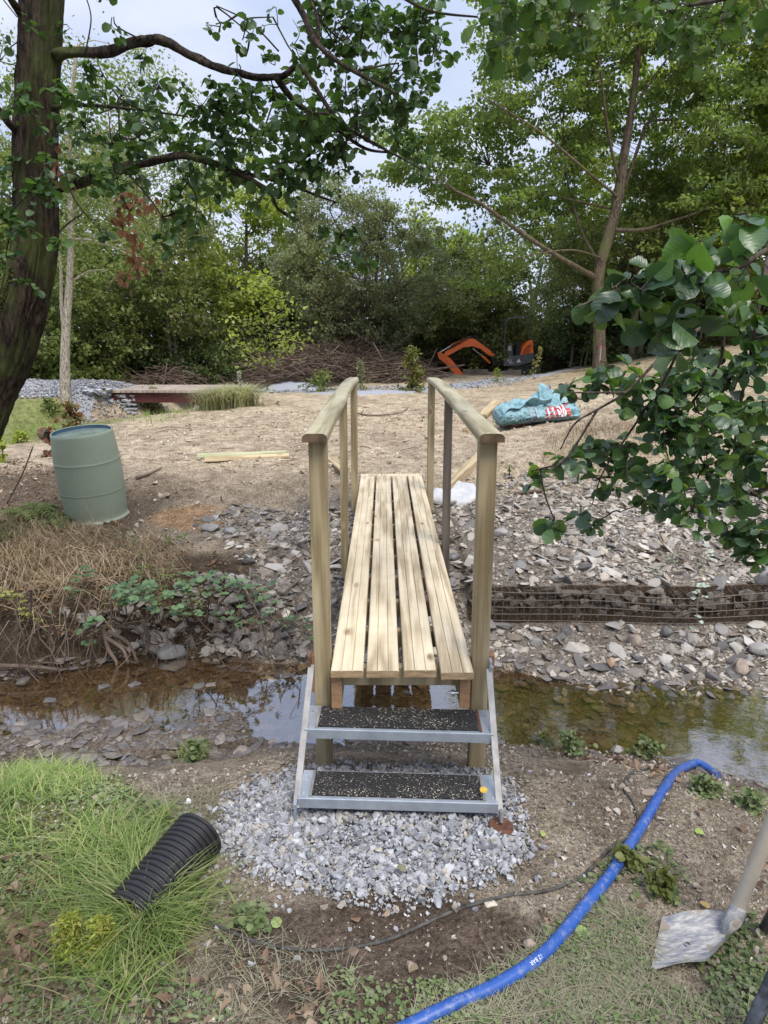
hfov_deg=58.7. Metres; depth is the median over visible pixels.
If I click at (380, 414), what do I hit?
branch
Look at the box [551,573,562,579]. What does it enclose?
stone
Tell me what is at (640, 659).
stone
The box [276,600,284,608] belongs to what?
stone
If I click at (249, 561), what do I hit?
stone
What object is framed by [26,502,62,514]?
fern
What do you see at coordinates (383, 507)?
footbridge
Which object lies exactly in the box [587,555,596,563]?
stone
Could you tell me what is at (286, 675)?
stone
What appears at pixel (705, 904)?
fallen leaf
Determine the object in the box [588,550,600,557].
stone
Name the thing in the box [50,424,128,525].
barrel
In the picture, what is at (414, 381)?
maple sapling
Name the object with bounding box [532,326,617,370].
bush
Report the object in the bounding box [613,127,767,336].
ash tree
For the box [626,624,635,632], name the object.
stone
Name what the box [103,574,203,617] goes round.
bramble
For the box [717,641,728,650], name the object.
stone
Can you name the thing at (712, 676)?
stone
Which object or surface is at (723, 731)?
stream
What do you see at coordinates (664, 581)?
stone
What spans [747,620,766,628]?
stone
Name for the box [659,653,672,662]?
stone
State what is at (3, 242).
ash tree
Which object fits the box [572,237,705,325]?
willow tree
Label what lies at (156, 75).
ash tree
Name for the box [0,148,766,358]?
wood
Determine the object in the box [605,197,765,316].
oak tree
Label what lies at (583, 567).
stone
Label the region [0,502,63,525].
fern
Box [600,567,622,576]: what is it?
stone
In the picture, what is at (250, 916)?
weed
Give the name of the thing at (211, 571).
bramble
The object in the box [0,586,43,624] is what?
weed
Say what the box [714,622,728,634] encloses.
stone
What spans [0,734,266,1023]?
grass
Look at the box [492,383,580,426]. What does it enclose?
bulk bag
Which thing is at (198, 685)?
stone
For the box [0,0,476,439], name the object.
alder tree
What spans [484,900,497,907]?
boulder
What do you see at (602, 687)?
stone
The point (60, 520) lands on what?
fern
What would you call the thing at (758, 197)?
oak tree
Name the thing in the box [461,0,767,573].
alder tree
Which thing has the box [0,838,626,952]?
cable
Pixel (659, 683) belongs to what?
stone
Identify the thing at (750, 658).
stone
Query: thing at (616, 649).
stone
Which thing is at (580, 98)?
maple tree
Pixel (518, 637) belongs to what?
stone
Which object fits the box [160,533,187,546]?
bramble
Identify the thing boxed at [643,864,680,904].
weed
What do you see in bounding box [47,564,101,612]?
bramble
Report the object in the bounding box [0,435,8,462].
shrub
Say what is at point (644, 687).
stone
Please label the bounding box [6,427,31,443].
spurge plant
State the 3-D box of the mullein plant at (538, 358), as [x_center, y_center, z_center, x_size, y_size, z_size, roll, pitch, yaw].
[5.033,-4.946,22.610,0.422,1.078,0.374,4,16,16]
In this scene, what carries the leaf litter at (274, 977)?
on the ground at (506, 917)
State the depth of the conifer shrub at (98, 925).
2.11 m
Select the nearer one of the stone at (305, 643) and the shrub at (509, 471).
the stone at (305, 643)
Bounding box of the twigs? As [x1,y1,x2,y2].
[130,397,615,500]
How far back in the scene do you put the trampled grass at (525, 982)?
2.05 m
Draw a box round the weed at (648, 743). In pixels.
[625,734,665,760]
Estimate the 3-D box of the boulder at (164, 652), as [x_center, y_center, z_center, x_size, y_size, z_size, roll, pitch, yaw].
[-1.516,0.994,4.855,0.198,0.111,0.112,-10,18,-32]
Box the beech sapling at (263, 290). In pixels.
[219,265,322,391]
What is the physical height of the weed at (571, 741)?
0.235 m
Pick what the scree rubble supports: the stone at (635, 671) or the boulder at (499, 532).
the boulder at (499, 532)
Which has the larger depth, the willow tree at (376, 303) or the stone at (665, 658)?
the willow tree at (376, 303)
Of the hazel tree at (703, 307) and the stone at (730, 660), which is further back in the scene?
the hazel tree at (703, 307)
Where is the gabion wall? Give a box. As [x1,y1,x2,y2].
[469,583,767,625]
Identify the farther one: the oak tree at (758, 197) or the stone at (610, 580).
the oak tree at (758, 197)
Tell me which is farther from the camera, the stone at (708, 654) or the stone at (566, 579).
the stone at (566, 579)
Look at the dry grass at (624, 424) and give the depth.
8.50 m
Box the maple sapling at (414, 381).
[397,345,425,392]
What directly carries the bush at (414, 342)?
on the ground at (506, 917)
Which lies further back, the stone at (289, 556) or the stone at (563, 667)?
the stone at (289, 556)
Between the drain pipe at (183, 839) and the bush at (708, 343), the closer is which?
the drain pipe at (183, 839)
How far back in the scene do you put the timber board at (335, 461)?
7.37 m
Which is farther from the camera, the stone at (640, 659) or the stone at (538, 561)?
the stone at (538, 561)
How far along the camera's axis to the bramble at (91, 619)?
4.62 m
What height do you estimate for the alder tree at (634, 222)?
6.479 m
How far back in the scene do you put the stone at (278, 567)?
5.40 m
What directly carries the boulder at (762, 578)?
on the gabion wall
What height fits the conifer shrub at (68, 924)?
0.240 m
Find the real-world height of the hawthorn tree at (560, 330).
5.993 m
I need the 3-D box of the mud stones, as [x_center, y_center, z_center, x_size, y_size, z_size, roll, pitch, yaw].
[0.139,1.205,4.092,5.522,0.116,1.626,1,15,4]
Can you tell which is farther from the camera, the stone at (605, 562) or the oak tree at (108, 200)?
the oak tree at (108, 200)
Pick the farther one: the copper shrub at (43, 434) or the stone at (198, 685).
the copper shrub at (43, 434)
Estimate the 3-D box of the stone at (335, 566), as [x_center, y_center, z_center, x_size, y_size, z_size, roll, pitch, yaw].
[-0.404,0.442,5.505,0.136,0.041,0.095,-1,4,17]
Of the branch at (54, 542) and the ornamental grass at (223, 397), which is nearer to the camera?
the branch at (54, 542)
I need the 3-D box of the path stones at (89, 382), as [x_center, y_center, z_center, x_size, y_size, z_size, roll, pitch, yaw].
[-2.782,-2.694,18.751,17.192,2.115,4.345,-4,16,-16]
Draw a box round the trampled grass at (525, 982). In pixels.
[2,771,767,1023]
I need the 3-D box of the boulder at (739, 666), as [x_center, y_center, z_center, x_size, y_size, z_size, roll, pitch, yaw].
[2.537,1.016,4.616,0.382,0.218,0.107,-2,15,-8]
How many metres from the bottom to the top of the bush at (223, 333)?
3.470 m
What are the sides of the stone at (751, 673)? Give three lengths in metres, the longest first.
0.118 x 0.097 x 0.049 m
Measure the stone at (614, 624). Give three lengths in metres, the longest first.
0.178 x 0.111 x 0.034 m
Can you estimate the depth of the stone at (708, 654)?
4.75 m
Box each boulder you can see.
[156,644,186,659]
[200,523,218,531]
[211,562,243,594]
[224,527,235,534]
[449,553,460,560]
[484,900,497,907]
[494,528,508,536]
[523,938,535,949]
[607,657,616,667]
[607,733,624,753]
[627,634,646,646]
[641,788,671,796]
[661,624,677,636]
[731,657,760,675]
[749,642,767,655]
[756,568,767,584]
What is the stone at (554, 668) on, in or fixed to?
on the ground at (506, 917)
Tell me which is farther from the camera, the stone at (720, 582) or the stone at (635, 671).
the stone at (720, 582)
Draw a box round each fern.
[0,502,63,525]
[0,523,31,539]
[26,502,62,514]
[30,512,73,530]
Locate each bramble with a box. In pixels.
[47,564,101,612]
[76,615,103,648]
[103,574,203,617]
[111,571,276,604]
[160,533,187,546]
[191,569,292,623]
[212,603,312,639]
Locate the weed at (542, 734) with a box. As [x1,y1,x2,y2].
[538,729,548,737]
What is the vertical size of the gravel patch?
0.154 m
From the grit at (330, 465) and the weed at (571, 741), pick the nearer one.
the weed at (571, 741)
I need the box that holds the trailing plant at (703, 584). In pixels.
[690,544,713,636]
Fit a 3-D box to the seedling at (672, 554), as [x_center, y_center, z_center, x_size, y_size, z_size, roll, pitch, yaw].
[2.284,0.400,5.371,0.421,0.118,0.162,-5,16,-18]
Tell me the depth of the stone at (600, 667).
4.61 m
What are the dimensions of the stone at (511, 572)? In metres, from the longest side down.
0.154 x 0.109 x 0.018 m
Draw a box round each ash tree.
[0,134,118,346]
[59,47,234,353]
[59,193,231,382]
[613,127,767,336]
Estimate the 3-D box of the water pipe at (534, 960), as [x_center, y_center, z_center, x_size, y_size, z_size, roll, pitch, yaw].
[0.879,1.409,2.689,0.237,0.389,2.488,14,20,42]
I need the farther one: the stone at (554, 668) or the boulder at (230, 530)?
the boulder at (230, 530)
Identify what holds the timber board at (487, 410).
on the ground at (506, 917)
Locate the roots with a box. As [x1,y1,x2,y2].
[0,586,303,687]
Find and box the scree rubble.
[192,471,767,696]
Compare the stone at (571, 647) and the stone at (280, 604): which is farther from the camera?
the stone at (280, 604)
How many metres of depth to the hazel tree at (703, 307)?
25.44 m
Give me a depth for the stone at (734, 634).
4.93 m
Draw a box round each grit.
[0,385,767,538]
[0,740,767,1023]
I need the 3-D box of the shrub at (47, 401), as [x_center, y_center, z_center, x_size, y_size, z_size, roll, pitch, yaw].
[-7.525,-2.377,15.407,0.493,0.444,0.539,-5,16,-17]
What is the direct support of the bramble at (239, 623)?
on the ground at (506, 917)
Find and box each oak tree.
[0,63,151,337]
[6,102,184,345]
[117,220,369,356]
[429,168,599,351]
[525,3,763,315]
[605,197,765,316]
[697,30,767,339]
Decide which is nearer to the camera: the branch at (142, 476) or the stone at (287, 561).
the stone at (287, 561)
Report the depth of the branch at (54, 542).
5.67 m
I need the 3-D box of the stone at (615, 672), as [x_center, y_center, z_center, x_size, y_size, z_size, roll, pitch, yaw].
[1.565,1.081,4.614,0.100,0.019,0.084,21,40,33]
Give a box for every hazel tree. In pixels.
[0,220,207,380]
[0,250,152,379]
[413,265,555,374]
[580,265,767,352]
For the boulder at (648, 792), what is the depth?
2.95 m
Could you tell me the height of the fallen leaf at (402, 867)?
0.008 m
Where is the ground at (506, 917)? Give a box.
[0,337,767,1023]
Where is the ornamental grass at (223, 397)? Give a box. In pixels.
[161,382,280,410]
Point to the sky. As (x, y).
(183, 21)
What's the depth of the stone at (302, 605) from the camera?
5.14 m
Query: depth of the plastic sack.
6.50 m
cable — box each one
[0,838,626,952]
[623,765,677,821]
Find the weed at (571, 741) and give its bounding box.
[551,727,597,756]
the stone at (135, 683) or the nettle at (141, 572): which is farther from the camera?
the nettle at (141, 572)
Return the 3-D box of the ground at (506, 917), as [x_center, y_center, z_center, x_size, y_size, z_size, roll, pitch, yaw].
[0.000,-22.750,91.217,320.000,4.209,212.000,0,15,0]
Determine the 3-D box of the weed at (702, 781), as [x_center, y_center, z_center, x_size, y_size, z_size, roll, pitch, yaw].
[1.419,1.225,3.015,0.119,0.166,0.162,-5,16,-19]
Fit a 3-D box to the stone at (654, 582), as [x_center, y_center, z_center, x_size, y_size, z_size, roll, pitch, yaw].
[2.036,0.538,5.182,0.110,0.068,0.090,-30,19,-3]
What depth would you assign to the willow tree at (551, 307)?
25.13 m
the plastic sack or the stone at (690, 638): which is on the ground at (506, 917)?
the stone at (690, 638)
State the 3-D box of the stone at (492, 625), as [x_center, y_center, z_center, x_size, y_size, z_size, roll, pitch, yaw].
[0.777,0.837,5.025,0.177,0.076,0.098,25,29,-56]
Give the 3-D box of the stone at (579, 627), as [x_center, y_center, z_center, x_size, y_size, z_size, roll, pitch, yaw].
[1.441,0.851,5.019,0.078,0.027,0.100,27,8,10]
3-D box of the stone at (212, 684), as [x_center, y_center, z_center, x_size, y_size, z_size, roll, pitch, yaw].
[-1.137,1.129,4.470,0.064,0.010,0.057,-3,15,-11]
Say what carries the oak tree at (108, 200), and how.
on the ground at (506, 917)
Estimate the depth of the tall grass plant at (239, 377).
13.79 m
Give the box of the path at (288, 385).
[194,365,583,406]
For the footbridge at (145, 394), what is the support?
on the ground at (506, 917)
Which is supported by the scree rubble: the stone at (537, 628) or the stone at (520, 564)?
the stone at (520, 564)
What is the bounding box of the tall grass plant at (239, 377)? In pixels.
[237,370,242,393]
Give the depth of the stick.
6.54 m
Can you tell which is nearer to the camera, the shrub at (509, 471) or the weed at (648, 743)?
the weed at (648, 743)
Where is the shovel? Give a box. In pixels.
[652,811,767,969]
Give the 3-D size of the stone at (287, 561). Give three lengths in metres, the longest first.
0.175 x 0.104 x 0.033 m
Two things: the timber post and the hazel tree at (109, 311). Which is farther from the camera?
the hazel tree at (109, 311)
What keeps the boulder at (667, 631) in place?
on the ground at (506, 917)
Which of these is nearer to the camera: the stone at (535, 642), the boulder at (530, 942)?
the boulder at (530, 942)
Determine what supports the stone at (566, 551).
on the scree rubble
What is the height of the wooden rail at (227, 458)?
0.045 m
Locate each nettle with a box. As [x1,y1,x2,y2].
[109,531,189,614]
[161,565,205,619]
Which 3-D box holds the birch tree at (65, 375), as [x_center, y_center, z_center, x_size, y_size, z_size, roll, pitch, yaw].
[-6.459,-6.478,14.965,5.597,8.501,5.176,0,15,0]
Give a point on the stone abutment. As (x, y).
(98, 392)
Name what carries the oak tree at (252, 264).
on the ground at (506, 917)
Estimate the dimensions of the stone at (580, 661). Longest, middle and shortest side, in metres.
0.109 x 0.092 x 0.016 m
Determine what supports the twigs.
on the ground at (506, 917)
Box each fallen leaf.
[271,917,281,927]
[397,864,405,871]
[480,787,486,792]
[575,925,587,936]
[695,828,703,833]
[700,901,709,907]
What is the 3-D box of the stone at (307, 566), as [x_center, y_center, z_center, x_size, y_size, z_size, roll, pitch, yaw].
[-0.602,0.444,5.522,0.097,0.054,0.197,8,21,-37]
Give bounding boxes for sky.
[0,0,767,336]
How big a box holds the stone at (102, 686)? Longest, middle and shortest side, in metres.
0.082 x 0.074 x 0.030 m
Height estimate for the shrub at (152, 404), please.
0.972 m
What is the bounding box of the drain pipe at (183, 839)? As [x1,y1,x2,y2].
[109,813,221,920]
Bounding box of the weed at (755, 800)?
[731,786,766,819]
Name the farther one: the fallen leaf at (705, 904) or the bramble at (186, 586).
the bramble at (186, 586)
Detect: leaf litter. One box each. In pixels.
[0,457,767,1023]
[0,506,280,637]
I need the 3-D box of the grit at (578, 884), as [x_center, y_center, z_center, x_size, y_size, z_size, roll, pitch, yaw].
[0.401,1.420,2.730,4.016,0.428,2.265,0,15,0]
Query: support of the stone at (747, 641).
on the ground at (506, 917)
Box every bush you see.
[30,338,107,379]
[71,331,139,382]
[88,333,196,378]
[131,339,258,384]
[187,318,287,384]
[387,335,467,371]
[513,322,578,369]
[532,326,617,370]
[575,325,698,362]
[670,310,767,349]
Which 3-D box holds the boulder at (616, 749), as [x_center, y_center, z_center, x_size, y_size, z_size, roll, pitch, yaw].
[1.275,1.278,3.741,0.142,0.118,0.087,-8,17,-28]
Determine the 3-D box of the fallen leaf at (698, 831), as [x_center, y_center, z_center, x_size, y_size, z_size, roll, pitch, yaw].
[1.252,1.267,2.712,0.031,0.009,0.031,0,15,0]
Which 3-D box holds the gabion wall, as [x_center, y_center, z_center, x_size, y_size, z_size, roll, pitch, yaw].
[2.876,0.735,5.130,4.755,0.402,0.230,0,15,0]
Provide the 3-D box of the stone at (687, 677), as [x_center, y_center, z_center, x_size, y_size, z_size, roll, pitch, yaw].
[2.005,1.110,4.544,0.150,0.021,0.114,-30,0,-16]
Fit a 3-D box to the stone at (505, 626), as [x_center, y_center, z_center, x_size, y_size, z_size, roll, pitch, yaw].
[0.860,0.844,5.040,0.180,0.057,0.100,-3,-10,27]
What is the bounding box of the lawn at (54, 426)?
[10,407,188,440]
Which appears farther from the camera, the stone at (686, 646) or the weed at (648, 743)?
the stone at (686, 646)
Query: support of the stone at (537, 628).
on the ground at (506, 917)
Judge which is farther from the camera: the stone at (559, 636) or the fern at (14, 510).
the fern at (14, 510)
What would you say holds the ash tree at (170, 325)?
on the ground at (506, 917)
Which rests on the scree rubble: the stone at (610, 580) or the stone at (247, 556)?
the stone at (247, 556)
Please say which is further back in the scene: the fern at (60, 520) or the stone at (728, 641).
the fern at (60, 520)
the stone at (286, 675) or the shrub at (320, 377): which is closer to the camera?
the stone at (286, 675)
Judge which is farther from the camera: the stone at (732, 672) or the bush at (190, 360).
the bush at (190, 360)
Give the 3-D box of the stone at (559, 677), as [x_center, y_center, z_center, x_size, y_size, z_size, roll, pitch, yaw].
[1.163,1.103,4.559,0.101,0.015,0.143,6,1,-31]
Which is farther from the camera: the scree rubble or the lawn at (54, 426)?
the lawn at (54, 426)
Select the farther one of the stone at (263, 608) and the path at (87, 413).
the path at (87, 413)
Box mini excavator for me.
[437,316,541,375]
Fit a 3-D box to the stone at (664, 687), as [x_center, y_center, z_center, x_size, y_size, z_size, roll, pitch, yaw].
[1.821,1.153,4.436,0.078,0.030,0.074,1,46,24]
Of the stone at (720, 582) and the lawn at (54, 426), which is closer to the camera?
the stone at (720, 582)
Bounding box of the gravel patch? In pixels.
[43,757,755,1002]
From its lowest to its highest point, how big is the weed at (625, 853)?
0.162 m
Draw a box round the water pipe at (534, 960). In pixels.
[395,759,721,1023]
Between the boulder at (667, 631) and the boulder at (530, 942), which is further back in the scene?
the boulder at (667, 631)
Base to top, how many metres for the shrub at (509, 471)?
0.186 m
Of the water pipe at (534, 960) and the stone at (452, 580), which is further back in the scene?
the stone at (452, 580)
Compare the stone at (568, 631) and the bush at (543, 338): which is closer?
the stone at (568, 631)
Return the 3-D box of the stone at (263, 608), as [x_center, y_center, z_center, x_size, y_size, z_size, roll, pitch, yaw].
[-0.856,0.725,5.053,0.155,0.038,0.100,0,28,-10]
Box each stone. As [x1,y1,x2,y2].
[26,718,42,727]
[42,697,56,702]
[98,684,110,690]
[128,681,140,686]
[193,682,204,688]
[205,682,215,686]
[242,558,255,563]
[243,554,252,558]
[261,607,277,612]
[265,563,284,571]
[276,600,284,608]
[279,553,297,559]
[281,673,292,677]
[282,557,293,563]
[290,550,300,560]
[293,640,310,647]
[294,602,307,610]
[302,560,311,573]
[330,564,340,568]
[333,575,343,579]
[449,577,458,585]
[464,555,473,566]
[490,620,496,629]
[494,622,511,629]
[506,569,514,579]
[507,634,521,640]
[512,560,525,569]
[529,637,542,647]
[532,626,544,630]
[533,558,546,564]
[545,664,560,673]
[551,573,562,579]
[551,676,567,679]
[552,632,565,641]
[555,661,566,671]
[561,547,570,554]
[562,576,571,583]
[562,624,571,634]
[562,642,583,653]
[572,554,581,560]
[572,563,591,571]
[573,655,586,666]
[575,624,583,630]
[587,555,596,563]
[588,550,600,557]
[589,663,608,671]
[597,685,615,689]
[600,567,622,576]
[601,561,617,566]
[603,578,615,582]
[605,621,623,629]
[607,642,627,658]
[609,668,621,675]
[611,667,621,671]
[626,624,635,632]
[626,667,643,676]
[630,653,643,663]
[641,683,650,690]
[648,578,660,586]
[654,576,670,585]
[655,679,664,686]
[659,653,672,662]
[659,685,670,689]
[663,666,673,671]
[667,691,677,696]
[679,665,694,673]
[681,642,694,651]
[682,672,694,682]
[683,633,699,643]
[694,641,706,647]
[704,649,713,658]
[705,671,720,681]
[708,553,719,559]
[713,577,726,590]
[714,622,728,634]
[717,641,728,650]
[725,637,737,643]
[725,664,735,674]
[726,668,741,677]
[727,654,747,664]
[729,633,741,635]
[729,641,742,653]
[742,634,754,645]
[745,669,759,679]
[746,655,754,660]
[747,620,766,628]
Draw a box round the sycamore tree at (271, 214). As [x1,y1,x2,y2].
[158,144,363,355]
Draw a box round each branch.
[33,536,85,545]
[135,467,161,479]
[358,407,407,415]
[514,484,568,494]
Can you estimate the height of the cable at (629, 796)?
0.281 m
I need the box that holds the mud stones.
[0,645,766,787]
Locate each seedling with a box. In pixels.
[354,358,368,390]
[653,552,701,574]
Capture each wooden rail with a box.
[197,450,286,458]
[204,453,288,461]
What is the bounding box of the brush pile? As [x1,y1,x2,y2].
[115,317,575,404]
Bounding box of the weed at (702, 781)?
[688,773,723,800]
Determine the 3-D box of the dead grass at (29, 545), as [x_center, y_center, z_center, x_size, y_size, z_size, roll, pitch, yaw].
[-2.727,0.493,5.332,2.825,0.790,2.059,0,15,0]
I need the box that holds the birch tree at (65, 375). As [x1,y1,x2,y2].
[0,11,202,404]
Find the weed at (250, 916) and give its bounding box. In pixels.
[226,900,265,934]
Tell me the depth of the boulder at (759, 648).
4.74 m
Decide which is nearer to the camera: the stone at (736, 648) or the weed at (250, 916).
the weed at (250, 916)
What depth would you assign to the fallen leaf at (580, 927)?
2.23 m
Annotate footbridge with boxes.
[102,385,252,402]
[302,377,504,768]
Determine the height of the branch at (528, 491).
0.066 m
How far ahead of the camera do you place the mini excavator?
26.60 m
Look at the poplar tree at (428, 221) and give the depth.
32.78 m
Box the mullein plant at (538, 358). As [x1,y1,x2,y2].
[529,346,541,374]
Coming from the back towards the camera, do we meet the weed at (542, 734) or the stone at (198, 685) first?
the stone at (198, 685)
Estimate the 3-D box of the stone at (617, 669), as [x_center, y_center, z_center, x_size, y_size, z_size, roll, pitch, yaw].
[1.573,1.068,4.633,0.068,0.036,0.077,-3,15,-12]
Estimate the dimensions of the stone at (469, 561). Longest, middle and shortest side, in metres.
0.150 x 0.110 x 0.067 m
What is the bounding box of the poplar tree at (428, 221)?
[391,199,504,341]
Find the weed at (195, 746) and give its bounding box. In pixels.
[182,737,209,762]
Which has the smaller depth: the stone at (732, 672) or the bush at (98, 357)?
the stone at (732, 672)
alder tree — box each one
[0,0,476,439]
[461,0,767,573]
[517,159,765,359]
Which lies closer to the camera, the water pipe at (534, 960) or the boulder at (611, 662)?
the water pipe at (534, 960)
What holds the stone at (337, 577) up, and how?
on the ground at (506, 917)
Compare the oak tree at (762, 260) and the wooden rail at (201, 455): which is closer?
the wooden rail at (201, 455)
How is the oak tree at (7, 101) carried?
on the ground at (506, 917)
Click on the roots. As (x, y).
(107, 639)
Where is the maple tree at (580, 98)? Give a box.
[363,0,767,368]
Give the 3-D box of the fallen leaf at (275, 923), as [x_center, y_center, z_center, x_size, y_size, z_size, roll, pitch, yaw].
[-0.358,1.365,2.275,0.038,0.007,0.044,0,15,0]
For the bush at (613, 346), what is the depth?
24.06 m
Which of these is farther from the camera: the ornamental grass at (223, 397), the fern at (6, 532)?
the ornamental grass at (223, 397)
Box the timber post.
[442,443,499,488]
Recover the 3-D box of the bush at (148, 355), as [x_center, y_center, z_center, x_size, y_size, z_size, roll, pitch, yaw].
[-8.771,-5.247,24.385,4.926,2.360,3.998,-5,16,-19]
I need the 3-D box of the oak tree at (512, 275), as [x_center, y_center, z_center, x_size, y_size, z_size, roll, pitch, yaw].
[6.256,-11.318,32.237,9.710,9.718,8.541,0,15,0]
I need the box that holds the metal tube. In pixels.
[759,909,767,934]
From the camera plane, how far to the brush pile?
22.79 m
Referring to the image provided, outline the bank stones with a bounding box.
[59,572,309,658]
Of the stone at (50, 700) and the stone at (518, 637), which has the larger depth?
the stone at (518, 637)
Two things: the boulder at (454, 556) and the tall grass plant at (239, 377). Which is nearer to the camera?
the boulder at (454, 556)
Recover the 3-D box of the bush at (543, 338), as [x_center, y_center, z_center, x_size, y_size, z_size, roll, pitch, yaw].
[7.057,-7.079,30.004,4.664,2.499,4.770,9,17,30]
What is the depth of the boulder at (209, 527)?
6.02 m
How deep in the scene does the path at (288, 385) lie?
19.83 m
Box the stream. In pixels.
[0,655,767,784]
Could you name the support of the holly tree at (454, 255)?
on the ground at (506, 917)
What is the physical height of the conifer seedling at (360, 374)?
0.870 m
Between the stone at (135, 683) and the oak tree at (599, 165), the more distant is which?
the oak tree at (599, 165)
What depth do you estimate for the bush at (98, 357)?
22.73 m
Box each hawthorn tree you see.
[84,237,274,375]
[225,265,350,356]
[535,239,714,367]
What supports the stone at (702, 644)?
on the ground at (506, 917)
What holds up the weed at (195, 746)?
on the ground at (506, 917)
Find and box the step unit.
[293,653,513,834]
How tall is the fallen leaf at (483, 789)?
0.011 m
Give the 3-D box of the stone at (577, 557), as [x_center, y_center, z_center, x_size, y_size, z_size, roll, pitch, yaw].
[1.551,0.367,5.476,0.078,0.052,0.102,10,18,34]
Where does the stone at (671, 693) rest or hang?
on the ground at (506, 917)
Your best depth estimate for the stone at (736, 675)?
4.58 m
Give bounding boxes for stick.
[6,446,32,503]
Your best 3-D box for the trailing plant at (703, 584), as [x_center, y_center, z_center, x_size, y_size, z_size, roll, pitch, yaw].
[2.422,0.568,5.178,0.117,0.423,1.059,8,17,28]
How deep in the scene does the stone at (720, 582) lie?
5.15 m
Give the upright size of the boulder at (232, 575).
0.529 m
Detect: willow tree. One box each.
[256,150,484,365]
[525,226,628,367]
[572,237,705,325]
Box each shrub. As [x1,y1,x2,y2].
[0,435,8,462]
[36,426,55,456]
[39,397,61,414]
[47,907,92,967]
[54,400,86,427]
[80,909,122,974]
[137,383,166,414]
[298,369,336,391]
[492,368,505,382]
[503,464,514,477]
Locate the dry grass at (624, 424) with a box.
[36,362,681,481]
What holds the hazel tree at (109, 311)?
on the ground at (506, 917)
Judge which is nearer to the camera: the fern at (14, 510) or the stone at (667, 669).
the stone at (667, 669)
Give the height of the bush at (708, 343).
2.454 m
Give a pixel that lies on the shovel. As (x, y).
(703, 933)
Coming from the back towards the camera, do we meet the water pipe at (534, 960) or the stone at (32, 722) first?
the stone at (32, 722)
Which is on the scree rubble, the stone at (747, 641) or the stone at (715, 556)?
the stone at (715, 556)
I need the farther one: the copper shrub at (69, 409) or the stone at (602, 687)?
the copper shrub at (69, 409)
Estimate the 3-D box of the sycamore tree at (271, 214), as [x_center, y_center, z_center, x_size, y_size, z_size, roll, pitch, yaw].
[-5.274,-9.738,27.449,7.964,9.053,7.066,-13,20,-40]
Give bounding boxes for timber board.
[328,457,349,470]
[480,400,499,416]
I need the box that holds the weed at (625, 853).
[612,839,649,872]
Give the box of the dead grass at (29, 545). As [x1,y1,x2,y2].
[0,507,194,645]
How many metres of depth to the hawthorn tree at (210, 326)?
25.25 m
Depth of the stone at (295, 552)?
5.59 m
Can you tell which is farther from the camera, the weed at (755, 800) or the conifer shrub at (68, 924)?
the weed at (755, 800)
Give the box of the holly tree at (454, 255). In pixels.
[384,233,527,366]
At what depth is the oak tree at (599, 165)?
26.72 m
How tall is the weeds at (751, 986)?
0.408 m
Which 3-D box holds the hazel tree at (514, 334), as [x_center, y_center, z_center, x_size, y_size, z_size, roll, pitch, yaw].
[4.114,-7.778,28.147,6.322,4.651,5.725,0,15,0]
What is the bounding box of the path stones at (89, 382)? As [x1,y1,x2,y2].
[19,374,540,422]
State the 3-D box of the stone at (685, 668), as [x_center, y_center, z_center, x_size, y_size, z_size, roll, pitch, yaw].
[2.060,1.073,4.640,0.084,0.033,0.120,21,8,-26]
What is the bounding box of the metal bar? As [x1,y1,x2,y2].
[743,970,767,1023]
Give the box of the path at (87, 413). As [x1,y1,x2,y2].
[22,380,103,422]
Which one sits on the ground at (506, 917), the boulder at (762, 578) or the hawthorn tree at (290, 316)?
the hawthorn tree at (290, 316)
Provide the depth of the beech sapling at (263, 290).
16.96 m
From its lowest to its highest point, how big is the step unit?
0.570 m
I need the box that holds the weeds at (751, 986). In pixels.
[0,757,767,1023]
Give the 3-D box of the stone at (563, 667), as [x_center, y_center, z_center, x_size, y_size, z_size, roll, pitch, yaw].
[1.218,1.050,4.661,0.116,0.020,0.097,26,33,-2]
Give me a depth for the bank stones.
4.93 m
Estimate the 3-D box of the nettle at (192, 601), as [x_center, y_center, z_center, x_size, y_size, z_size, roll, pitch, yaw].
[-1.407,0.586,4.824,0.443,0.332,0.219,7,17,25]
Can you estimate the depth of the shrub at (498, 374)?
21.61 m
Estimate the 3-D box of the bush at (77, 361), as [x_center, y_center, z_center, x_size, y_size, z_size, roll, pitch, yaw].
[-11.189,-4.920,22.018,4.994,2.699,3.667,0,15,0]
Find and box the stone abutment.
[80,386,140,416]

